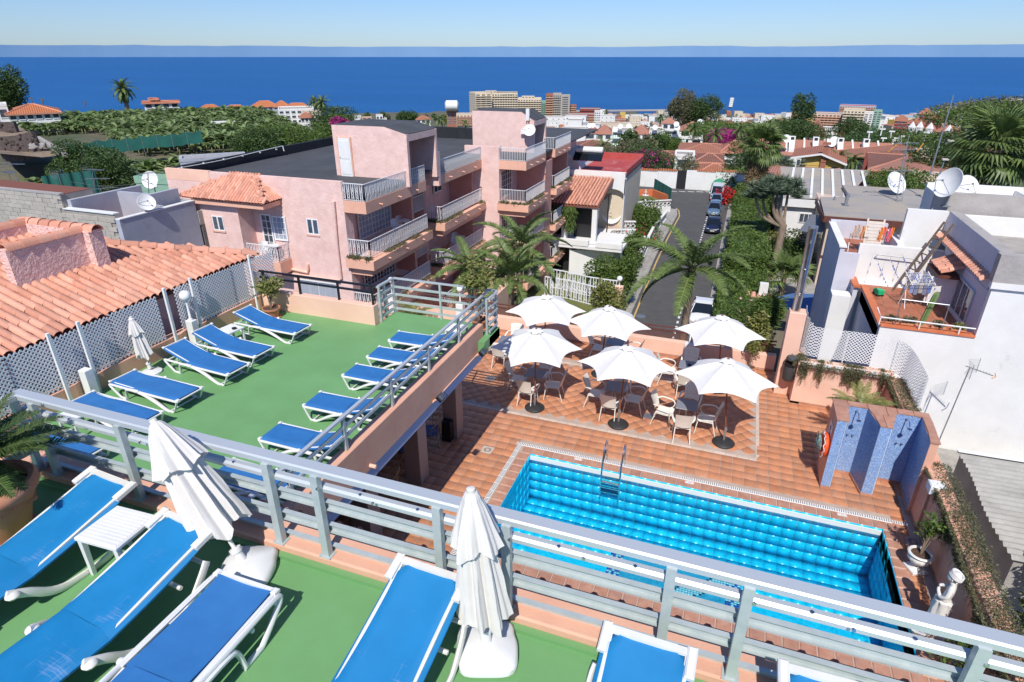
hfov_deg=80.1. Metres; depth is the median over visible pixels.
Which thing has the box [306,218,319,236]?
window
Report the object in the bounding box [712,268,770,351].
street hedge
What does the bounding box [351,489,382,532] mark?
column
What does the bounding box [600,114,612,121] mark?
town house
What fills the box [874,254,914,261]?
wall pipe
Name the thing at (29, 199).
block house
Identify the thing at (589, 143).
tiled house
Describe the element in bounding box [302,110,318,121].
villa gatehouse
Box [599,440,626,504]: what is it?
pool ladder
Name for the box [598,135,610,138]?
windows
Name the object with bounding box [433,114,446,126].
palm
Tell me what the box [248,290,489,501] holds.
parapet railing
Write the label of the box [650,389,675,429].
cafe chair
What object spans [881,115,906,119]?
town house
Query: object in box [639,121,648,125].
town house
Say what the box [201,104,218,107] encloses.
coastal house
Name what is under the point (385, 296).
notch railing
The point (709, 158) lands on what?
bungalow
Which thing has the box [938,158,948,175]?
lamp post
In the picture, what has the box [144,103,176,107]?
windows
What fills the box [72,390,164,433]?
sun lounger
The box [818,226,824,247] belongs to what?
window
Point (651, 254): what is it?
pavement
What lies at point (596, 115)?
white block
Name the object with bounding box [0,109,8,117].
windows
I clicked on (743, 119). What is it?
town house
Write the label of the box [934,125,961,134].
turret house
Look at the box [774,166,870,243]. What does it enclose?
white house
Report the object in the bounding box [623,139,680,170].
bougainvillea tree
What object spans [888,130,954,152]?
park trees
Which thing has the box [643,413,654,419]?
floor drain
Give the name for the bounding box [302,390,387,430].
sun lounger
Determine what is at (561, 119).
town house
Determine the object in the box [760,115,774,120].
town house
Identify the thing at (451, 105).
rounded roof
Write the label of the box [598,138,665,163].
olive tree
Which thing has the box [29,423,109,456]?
sun lounger
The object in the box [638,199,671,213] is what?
openwork wall
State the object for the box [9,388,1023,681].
metal railing
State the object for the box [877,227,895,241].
laundry
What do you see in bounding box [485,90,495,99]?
hotel penthouse
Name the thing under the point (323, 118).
roadside trees
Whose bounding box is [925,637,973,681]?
potted shrub
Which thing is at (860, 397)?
yellow cycad
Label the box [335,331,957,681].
pool deck
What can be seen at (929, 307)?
cactus
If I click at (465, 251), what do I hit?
garden palm
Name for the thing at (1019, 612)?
loquat tree
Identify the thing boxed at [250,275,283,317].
potted schefflera
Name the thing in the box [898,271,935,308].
drying rack
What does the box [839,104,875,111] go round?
terrace hotel
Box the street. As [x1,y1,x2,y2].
[632,186,728,341]
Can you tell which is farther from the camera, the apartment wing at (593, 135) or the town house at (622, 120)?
the town house at (622, 120)
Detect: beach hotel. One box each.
[469,91,491,112]
[492,91,517,107]
[518,97,540,112]
[542,100,545,115]
[546,93,552,115]
[553,93,561,115]
[560,94,569,115]
[570,104,576,112]
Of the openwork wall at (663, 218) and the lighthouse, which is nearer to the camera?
the openwork wall at (663, 218)
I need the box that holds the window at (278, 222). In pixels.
[271,215,288,240]
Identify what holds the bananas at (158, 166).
on the terrain at (32, 167)
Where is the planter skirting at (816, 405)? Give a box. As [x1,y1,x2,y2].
[790,400,830,408]
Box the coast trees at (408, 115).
[396,109,418,120]
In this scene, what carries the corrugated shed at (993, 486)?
on the terrain at (32, 167)
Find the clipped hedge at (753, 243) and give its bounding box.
[720,189,771,277]
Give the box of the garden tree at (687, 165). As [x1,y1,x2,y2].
[679,153,699,170]
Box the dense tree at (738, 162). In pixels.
[722,135,747,171]
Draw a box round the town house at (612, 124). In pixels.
[594,121,620,126]
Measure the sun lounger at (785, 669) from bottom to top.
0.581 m
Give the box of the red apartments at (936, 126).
[930,114,942,128]
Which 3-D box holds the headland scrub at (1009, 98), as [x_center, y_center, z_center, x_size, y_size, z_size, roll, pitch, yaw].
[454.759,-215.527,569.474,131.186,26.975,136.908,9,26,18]
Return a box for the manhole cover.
[636,314,645,317]
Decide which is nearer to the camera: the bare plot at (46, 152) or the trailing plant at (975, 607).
the trailing plant at (975, 607)
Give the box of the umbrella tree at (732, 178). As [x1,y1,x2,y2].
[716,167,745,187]
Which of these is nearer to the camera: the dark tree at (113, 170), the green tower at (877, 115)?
the dark tree at (113, 170)
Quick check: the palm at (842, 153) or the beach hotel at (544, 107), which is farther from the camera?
the beach hotel at (544, 107)
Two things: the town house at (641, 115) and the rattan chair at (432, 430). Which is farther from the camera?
the town house at (641, 115)
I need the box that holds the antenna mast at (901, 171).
[887,134,923,201]
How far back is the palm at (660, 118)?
367.37 m
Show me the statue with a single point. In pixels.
(942, 604)
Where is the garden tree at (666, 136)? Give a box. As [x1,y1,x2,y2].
[653,129,673,149]
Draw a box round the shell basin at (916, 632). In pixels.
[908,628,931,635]
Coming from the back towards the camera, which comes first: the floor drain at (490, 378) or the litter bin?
the floor drain at (490, 378)
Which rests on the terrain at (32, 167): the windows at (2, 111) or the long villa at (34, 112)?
the long villa at (34, 112)
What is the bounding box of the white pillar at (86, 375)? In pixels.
[77,367,99,393]
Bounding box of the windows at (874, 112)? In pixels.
[872,112,881,126]
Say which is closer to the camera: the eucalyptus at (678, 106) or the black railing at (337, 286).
the black railing at (337, 286)
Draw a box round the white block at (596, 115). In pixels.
[594,110,599,121]
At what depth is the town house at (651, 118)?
808.31 m
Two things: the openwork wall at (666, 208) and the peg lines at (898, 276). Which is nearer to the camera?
the peg lines at (898, 276)
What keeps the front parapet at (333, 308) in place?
on the green terrace
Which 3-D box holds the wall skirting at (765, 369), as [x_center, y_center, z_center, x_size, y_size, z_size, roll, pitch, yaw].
[2.293,0.004,21.771,13.150,0.070,0.013,9,26,18]
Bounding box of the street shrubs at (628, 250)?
[622,229,646,266]
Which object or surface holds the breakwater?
on the terrain at (32, 167)
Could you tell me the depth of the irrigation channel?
71.61 m
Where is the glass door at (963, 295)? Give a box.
[949,276,974,322]
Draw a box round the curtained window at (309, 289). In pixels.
[300,278,337,297]
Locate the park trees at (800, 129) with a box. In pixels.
[764,117,830,139]
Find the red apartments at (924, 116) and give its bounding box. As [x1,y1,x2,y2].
[918,108,931,126]
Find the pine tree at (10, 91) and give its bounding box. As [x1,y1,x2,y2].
[0,63,29,108]
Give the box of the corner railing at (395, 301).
[377,277,497,327]
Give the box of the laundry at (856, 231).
[848,225,868,247]
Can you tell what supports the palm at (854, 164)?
on the terrain at (32, 167)
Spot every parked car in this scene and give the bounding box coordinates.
[688,296,714,323]
[704,216,722,233]
[706,200,721,215]
[710,192,722,202]
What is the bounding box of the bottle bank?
[711,179,724,189]
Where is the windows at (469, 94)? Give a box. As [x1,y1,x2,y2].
[469,94,490,108]
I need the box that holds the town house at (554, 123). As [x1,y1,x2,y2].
[546,120,558,127]
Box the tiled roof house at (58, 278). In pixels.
[0,217,258,412]
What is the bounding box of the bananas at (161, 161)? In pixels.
[34,151,247,188]
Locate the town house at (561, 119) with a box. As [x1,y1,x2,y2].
[545,116,564,124]
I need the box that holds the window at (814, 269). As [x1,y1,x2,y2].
[811,255,816,279]
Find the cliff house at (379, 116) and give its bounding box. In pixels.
[376,114,382,118]
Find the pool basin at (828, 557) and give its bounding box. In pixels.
[496,453,915,671]
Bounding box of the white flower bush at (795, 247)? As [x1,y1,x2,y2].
[768,228,815,273]
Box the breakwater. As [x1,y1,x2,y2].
[576,109,666,111]
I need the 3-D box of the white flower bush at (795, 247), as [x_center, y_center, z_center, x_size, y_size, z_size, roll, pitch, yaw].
[23.016,-7.157,50.625,4.336,4.233,5.002,9,26,18]
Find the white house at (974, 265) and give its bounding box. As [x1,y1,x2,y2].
[802,182,1023,458]
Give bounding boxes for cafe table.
[497,335,509,360]
[524,368,546,398]
[604,381,626,413]
[605,338,624,345]
[675,398,698,432]
[678,360,695,386]
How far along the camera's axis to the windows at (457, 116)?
451.52 m
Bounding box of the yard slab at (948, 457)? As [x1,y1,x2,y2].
[937,448,1023,635]
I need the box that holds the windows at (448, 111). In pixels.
[446,111,456,123]
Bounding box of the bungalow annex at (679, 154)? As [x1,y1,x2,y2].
[673,150,694,169]
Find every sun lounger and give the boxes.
[0,465,137,601]
[0,506,212,681]
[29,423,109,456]
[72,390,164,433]
[99,568,282,681]
[108,368,203,412]
[162,337,250,385]
[190,322,275,367]
[219,457,301,503]
[232,304,312,343]
[257,421,350,460]
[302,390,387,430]
[331,552,466,681]
[341,362,419,397]
[366,345,439,376]
[388,330,456,358]
[586,619,698,681]
[777,658,857,681]
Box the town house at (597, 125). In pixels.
[595,123,600,128]
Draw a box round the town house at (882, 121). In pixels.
[878,119,887,128]
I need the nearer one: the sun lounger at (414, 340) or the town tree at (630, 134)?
the sun lounger at (414, 340)
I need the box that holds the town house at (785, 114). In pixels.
[781,112,790,118]
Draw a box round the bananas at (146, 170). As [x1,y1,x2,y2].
[20,162,163,190]
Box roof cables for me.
[36,177,162,191]
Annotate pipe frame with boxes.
[894,299,949,330]
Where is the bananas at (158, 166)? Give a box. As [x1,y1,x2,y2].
[39,158,172,191]
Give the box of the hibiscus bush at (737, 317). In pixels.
[718,297,752,324]
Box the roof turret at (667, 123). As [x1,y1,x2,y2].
[662,118,675,128]
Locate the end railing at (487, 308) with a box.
[485,291,497,334]
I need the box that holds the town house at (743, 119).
[732,117,747,121]
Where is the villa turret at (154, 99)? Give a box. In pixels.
[148,97,158,101]
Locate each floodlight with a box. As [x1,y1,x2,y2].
[433,390,447,402]
[476,347,488,356]
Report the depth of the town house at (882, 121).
629.06 m
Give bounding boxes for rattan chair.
[378,465,399,499]
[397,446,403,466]
[426,412,442,448]
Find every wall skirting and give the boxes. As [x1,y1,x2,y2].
[500,329,773,371]
[909,511,957,643]
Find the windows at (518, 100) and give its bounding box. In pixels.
[518,100,540,112]
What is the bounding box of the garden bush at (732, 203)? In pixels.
[726,195,775,210]
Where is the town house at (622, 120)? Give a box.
[615,119,626,121]
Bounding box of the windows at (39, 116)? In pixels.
[10,114,58,119]
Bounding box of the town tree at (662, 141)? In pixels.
[653,134,667,149]
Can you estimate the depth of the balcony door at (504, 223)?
43.53 m
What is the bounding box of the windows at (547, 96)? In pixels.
[546,96,551,115]
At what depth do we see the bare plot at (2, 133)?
86.45 m
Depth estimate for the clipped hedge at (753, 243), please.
46.69 m
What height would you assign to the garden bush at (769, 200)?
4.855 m
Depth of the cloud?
159197.31 m
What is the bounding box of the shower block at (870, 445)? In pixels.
[817,398,940,512]
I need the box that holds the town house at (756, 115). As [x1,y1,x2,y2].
[753,113,764,117]
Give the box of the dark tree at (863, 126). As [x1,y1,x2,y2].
[848,117,872,141]
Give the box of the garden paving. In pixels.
[768,243,815,295]
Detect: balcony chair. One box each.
[258,241,270,257]
[390,218,400,234]
[451,235,457,247]
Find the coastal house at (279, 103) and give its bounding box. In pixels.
[273,100,287,114]
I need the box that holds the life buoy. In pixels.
[816,430,829,457]
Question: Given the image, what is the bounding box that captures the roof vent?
[842,193,849,205]
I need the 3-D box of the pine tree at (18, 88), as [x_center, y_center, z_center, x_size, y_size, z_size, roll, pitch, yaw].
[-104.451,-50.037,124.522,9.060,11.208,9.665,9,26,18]
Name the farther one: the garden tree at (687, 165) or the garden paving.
the garden tree at (687, 165)
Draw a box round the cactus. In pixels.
[919,292,938,324]
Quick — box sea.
[0,57,1023,114]
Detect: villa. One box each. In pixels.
[4,103,63,132]
[141,100,179,109]
[278,106,313,123]
[415,115,430,125]
[806,120,824,139]
[823,126,836,140]
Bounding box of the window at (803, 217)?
[798,213,812,222]
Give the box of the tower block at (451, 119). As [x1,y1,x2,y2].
[446,111,457,126]
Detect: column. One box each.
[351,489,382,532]
[403,422,428,484]
[442,381,463,438]
[773,225,818,394]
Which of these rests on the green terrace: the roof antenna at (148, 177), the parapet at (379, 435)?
the parapet at (379, 435)
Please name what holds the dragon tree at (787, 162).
on the terrain at (32, 167)
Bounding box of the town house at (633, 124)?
[622,122,640,128]
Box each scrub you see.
[224,126,282,152]
[233,120,322,148]
[299,122,332,138]
[912,97,1023,135]
[922,95,1023,119]
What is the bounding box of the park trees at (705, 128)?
[679,119,789,144]
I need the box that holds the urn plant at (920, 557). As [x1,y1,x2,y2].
[902,510,955,574]
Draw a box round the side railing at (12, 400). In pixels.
[0,395,40,469]
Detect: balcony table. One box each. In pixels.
[265,243,278,258]
[396,218,408,233]
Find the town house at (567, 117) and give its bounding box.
[564,115,586,124]
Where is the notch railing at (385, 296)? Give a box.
[376,281,391,317]
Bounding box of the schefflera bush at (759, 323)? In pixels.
[744,309,775,351]
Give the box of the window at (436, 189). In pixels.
[433,184,441,193]
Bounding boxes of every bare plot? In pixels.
[0,121,26,136]
[0,146,57,156]
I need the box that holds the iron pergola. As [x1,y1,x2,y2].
[605,193,611,231]
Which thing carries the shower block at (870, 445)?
on the pool deck
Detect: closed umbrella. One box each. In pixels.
[128,316,162,374]
[148,418,277,584]
[450,486,517,677]
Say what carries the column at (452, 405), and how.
on the pool deck
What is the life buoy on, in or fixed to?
hanging from the shower block at (870, 445)
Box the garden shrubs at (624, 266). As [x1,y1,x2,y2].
[608,253,639,308]
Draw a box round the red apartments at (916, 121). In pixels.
[905,118,925,130]
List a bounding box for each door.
[259,213,276,255]
[337,138,352,176]
[357,205,390,239]
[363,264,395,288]
[502,169,511,197]
[502,216,511,236]
[573,208,591,237]
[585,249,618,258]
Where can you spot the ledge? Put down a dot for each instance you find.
(651, 609)
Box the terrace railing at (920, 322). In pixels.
[877,307,975,333]
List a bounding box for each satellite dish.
[137,194,155,211]
[141,171,157,191]
[523,124,534,135]
[602,213,620,223]
[783,134,790,142]
[828,139,835,146]
[888,172,905,193]
[933,168,962,206]
[958,175,978,192]
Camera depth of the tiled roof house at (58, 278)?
13.11 m
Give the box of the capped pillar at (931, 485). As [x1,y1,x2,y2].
[926,479,946,494]
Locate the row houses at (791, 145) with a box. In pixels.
[756,136,906,165]
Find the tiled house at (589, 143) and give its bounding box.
[576,139,609,148]
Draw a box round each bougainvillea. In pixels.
[329,112,348,124]
[705,127,746,143]
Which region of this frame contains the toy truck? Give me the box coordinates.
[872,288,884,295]
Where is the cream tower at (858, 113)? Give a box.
[841,108,865,125]
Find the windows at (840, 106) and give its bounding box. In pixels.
[839,106,875,110]
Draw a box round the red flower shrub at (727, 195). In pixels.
[710,181,748,203]
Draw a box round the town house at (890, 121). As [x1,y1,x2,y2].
[887,119,908,123]
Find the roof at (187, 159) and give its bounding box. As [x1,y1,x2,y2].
[179,152,244,164]
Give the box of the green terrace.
[45,308,499,504]
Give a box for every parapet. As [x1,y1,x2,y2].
[260,289,379,325]
[282,323,482,515]
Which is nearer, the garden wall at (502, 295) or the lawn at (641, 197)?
the garden wall at (502, 295)
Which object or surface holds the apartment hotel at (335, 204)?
on the terrain at (32, 167)
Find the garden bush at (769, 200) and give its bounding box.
[765,195,779,228]
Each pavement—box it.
[623,209,677,313]
[710,203,731,297]
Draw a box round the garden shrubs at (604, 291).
[588,276,628,310]
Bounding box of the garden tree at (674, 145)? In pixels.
[667,137,685,150]
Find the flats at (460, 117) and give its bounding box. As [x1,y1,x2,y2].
[456,113,471,127]
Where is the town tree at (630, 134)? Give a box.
[616,127,641,144]
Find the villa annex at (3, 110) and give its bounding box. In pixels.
[0,102,9,121]
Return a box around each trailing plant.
[791,352,807,374]
[794,357,894,393]
[885,376,921,411]
[920,461,1023,681]
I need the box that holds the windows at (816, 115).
[813,115,842,125]
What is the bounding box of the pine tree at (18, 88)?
[0,73,29,108]
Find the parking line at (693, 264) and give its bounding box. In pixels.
[672,218,706,337]
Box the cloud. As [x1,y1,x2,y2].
[0,44,1023,56]
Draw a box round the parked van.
[709,182,724,200]
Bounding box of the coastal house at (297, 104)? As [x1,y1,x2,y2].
[286,103,308,105]
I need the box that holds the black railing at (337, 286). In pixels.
[258,270,374,304]
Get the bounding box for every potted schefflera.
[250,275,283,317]
[458,253,498,330]
[744,333,764,370]
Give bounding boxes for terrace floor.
[0,483,597,681]
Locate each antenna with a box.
[0,159,21,180]
[0,166,17,180]
[49,169,64,184]
[81,174,109,193]
[82,165,101,183]
[135,169,163,192]
[939,359,995,439]
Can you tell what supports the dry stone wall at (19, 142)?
on the bare plot at (46, 152)
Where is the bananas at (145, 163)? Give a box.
[6,158,164,189]
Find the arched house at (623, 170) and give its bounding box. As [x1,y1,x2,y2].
[567,145,643,233]
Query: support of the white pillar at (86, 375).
on the green terrace
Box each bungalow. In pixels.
[653,150,674,168]
[677,142,721,163]
[695,153,724,163]
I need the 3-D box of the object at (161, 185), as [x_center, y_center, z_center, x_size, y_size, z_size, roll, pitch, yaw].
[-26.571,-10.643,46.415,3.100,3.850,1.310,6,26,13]
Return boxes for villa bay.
[299,112,313,127]
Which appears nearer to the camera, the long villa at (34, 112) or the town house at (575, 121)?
the long villa at (34, 112)
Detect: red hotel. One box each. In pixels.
[567,113,593,122]
[580,107,599,112]
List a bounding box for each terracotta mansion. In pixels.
[837,143,915,169]
[858,152,957,185]
[867,156,948,186]
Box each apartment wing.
[586,127,596,139]
[596,125,611,141]
[611,127,632,148]
[633,125,648,138]
[649,127,661,135]
[662,125,679,138]
[679,121,702,142]
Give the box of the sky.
[0,0,1023,46]
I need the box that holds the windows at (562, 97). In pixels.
[562,97,569,115]
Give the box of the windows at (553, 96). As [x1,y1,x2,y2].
[553,96,560,114]
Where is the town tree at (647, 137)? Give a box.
[639,132,658,153]
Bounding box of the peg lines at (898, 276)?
[875,252,952,306]
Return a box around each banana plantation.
[17,104,317,153]
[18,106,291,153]
[22,105,298,155]
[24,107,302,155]
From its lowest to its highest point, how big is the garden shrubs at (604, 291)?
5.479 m
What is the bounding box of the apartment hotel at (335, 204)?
[164,107,597,312]
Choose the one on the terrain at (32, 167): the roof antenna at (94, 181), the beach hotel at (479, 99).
the beach hotel at (479, 99)
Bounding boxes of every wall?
[0,122,19,132]
[0,131,43,161]
[1,293,262,431]
[412,303,775,369]
[475,282,508,314]
[569,242,621,274]
[610,229,635,233]
[624,221,635,233]
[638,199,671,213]
[639,189,668,202]
[640,168,746,191]
[642,237,649,260]
[647,226,654,237]
[659,211,667,227]
[789,347,805,403]
[799,358,893,406]
[881,379,951,529]
[919,487,1023,681]
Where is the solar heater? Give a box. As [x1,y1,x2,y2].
[573,146,603,161]
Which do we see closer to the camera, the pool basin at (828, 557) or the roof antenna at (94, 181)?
the pool basin at (828, 557)
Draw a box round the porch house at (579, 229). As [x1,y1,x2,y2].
[550,174,627,269]
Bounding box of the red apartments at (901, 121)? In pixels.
[893,115,907,133]
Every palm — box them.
[109,78,138,109]
[306,95,318,108]
[312,95,330,113]
[430,236,503,309]
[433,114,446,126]
[461,119,468,127]
[467,235,560,315]
[472,211,572,317]
[592,136,613,151]
[621,223,756,340]
[655,113,665,126]
[685,122,701,142]
[705,125,725,142]
[731,121,750,140]
[734,121,787,188]
[763,117,775,123]
[767,246,816,294]
[830,149,853,168]
[843,152,864,169]
[935,102,1023,186]
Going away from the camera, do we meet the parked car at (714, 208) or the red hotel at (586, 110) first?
the parked car at (714, 208)
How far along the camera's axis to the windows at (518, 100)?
802.87 m
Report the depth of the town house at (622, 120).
813.71 m
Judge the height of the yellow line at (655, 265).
0.001 m
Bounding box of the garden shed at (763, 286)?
[746,282,771,298]
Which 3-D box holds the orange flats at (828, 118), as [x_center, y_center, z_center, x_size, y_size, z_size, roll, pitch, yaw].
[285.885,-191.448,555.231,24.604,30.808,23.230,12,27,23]
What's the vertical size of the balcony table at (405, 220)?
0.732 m
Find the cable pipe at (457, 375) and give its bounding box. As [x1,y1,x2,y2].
[432,353,477,402]
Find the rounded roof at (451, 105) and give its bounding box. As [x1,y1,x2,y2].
[445,100,458,110]
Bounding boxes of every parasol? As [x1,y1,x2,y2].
[490,327,581,412]
[506,294,585,328]
[570,305,651,377]
[577,344,675,429]
[673,357,778,448]
[675,314,765,393]
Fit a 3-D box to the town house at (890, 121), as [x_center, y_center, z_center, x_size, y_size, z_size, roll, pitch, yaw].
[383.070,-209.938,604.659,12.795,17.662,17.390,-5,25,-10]
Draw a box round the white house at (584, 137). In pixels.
[563,126,586,141]
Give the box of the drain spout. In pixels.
[369,463,376,468]
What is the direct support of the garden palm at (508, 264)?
on the terrain at (32, 167)
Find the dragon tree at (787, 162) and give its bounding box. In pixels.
[772,154,806,166]
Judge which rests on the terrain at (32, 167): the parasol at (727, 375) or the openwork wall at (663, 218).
the openwork wall at (663, 218)
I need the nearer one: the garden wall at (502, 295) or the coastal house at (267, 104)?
the garden wall at (502, 295)
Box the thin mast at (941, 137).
[929,95,953,174]
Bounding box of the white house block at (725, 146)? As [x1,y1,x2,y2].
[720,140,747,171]
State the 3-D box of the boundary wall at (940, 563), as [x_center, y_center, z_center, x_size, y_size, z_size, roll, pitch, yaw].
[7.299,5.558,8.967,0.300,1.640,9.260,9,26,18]
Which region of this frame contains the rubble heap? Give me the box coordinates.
[28,143,45,149]
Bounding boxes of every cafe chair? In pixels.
[491,345,507,370]
[504,323,523,335]
[504,360,526,393]
[516,379,539,405]
[531,362,552,390]
[543,369,567,401]
[583,373,605,410]
[588,336,606,356]
[598,393,622,420]
[610,378,631,403]
[622,386,648,417]
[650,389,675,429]
[657,352,676,383]
[671,413,695,444]
[675,374,692,399]
[678,382,702,422]
[681,346,701,369]
[693,402,724,436]
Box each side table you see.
[58,412,98,431]
[74,506,153,575]
[219,323,245,339]
[445,323,467,336]
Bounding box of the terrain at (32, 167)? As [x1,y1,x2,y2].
[0,111,1022,371]
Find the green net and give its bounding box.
[41,170,100,193]
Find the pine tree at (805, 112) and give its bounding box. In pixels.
[789,92,816,122]
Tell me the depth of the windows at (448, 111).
488.04 m
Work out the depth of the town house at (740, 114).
1088.15 m
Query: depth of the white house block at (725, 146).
110.08 m
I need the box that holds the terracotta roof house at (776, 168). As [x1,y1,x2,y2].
[767,164,840,196]
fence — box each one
[0,252,274,418]
[66,130,202,152]
[417,293,776,352]
[544,269,623,304]
[654,179,671,198]
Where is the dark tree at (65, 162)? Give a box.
[41,138,128,175]
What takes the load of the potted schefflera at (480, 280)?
on the green terrace
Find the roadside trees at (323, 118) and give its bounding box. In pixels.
[306,105,361,130]
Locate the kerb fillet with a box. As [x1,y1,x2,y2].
[39,477,706,681]
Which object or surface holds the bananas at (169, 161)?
on the terrain at (32, 167)
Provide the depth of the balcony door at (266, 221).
31.09 m
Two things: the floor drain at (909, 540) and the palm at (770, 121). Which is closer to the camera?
the floor drain at (909, 540)
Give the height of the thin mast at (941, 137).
6.174 m
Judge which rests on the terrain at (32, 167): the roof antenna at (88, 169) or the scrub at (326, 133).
the scrub at (326, 133)
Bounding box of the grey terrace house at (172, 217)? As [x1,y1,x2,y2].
[62,185,209,246]
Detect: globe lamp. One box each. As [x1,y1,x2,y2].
[179,290,202,343]
[388,277,397,314]
[456,287,465,321]
[601,305,609,346]
[617,276,622,285]
[683,316,695,359]
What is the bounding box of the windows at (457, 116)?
[457,116,471,123]
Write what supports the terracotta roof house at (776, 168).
on the terrain at (32, 167)
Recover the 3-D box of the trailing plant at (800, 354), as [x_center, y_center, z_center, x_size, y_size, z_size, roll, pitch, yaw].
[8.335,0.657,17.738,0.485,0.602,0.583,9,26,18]
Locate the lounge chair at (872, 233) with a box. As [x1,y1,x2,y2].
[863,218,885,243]
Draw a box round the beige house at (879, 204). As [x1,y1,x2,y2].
[799,185,923,283]
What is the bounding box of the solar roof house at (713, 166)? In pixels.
[693,163,735,171]
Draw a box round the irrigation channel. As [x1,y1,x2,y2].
[37,136,67,157]
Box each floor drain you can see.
[480,445,493,453]
[485,375,495,380]
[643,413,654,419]
[904,535,921,545]
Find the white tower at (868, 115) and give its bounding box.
[863,111,873,127]
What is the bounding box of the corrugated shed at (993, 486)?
[951,448,1023,614]
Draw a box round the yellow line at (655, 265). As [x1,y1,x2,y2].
[633,208,679,317]
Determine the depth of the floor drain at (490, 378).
19.30 m
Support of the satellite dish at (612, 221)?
on the openwork wall at (625, 230)
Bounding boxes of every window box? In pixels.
[881,313,898,323]
[899,315,917,325]
[914,323,927,326]
[929,319,946,328]
[949,321,966,331]
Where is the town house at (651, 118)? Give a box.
[648,115,658,125]
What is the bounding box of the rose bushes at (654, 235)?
[626,223,663,241]
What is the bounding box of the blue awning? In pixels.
[780,293,813,316]
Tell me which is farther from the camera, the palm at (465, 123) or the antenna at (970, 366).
the palm at (465, 123)
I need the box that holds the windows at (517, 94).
[492,94,517,107]
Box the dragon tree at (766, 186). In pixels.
[742,171,810,278]
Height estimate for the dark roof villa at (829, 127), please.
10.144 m
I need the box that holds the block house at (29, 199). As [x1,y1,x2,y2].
[0,180,119,238]
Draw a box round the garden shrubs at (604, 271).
[582,253,637,291]
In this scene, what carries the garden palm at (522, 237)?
on the terrain at (32, 167)
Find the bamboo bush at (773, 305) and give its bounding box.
[741,289,789,332]
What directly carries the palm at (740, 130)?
on the terrain at (32, 167)
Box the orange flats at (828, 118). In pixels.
[812,112,842,126]
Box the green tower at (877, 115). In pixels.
[870,109,882,135]
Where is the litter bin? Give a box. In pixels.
[782,355,797,381]
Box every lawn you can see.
[514,273,599,324]
[638,196,661,202]
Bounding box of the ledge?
[234,493,909,681]
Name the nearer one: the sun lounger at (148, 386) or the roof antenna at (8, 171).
the sun lounger at (148, 386)
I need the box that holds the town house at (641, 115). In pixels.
[629,114,642,118]
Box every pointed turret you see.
[908,121,915,133]
[916,121,923,131]
[926,122,933,133]
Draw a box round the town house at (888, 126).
[882,124,893,131]
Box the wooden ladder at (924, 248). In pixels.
[892,221,953,293]
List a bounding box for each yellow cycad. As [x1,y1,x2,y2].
[385,299,436,318]
[826,380,896,405]
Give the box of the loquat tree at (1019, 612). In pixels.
[1014,588,1023,630]
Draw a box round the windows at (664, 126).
[663,125,673,128]
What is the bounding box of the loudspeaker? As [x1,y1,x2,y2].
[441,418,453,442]
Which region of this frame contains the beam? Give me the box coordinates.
[327,355,482,520]
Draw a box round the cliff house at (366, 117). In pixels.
[362,116,371,118]
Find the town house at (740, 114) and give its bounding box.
[735,113,744,116]
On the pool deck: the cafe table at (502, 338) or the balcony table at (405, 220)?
the cafe table at (502, 338)
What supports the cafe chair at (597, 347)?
on the pool deck
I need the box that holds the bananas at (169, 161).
[21,156,179,188]
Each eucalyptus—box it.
[663,88,697,125]
[682,93,726,123]
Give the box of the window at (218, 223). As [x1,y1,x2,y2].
[211,215,225,232]
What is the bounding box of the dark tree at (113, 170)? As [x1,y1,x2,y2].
[70,148,140,191]
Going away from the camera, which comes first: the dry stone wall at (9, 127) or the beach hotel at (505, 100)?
the dry stone wall at (9, 127)
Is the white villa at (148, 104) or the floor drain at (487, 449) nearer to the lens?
the floor drain at (487, 449)
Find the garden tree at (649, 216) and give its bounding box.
[632,197,662,233]
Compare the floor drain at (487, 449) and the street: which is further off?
the street
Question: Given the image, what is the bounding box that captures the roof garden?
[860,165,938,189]
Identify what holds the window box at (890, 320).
on the white house at (974, 265)
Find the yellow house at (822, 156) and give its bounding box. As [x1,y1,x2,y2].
[791,142,846,168]
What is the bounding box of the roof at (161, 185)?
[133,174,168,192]
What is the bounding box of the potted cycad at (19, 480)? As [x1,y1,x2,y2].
[0,392,80,545]
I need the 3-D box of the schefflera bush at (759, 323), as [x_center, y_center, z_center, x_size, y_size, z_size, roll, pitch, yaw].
[7.994,-0.065,19.894,1.248,2.094,0.791,9,26,18]
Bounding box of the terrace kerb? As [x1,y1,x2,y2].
[0,450,790,681]
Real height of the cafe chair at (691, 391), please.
0.923 m
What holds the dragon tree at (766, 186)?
on the terrain at (32, 167)
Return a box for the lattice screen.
[799,306,928,408]
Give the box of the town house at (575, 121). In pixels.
[567,118,582,125]
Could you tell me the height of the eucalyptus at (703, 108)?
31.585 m
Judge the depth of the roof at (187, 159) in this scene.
58.34 m
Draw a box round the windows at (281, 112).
[278,111,300,121]
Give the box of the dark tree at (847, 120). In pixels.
[832,115,864,135]
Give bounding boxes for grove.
[799,126,946,144]
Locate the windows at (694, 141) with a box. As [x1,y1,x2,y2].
[681,132,699,142]
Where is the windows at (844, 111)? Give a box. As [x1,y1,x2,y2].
[842,111,864,124]
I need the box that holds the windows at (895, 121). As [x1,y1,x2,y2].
[893,121,905,129]
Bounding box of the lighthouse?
[729,98,733,107]
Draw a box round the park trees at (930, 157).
[904,120,1020,168]
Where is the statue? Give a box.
[927,568,964,641]
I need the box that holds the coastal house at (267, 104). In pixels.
[251,100,274,110]
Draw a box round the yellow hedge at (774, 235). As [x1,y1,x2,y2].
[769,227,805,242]
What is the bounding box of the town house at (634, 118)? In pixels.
[627,116,640,121]
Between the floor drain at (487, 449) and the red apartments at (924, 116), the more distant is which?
the red apartments at (924, 116)

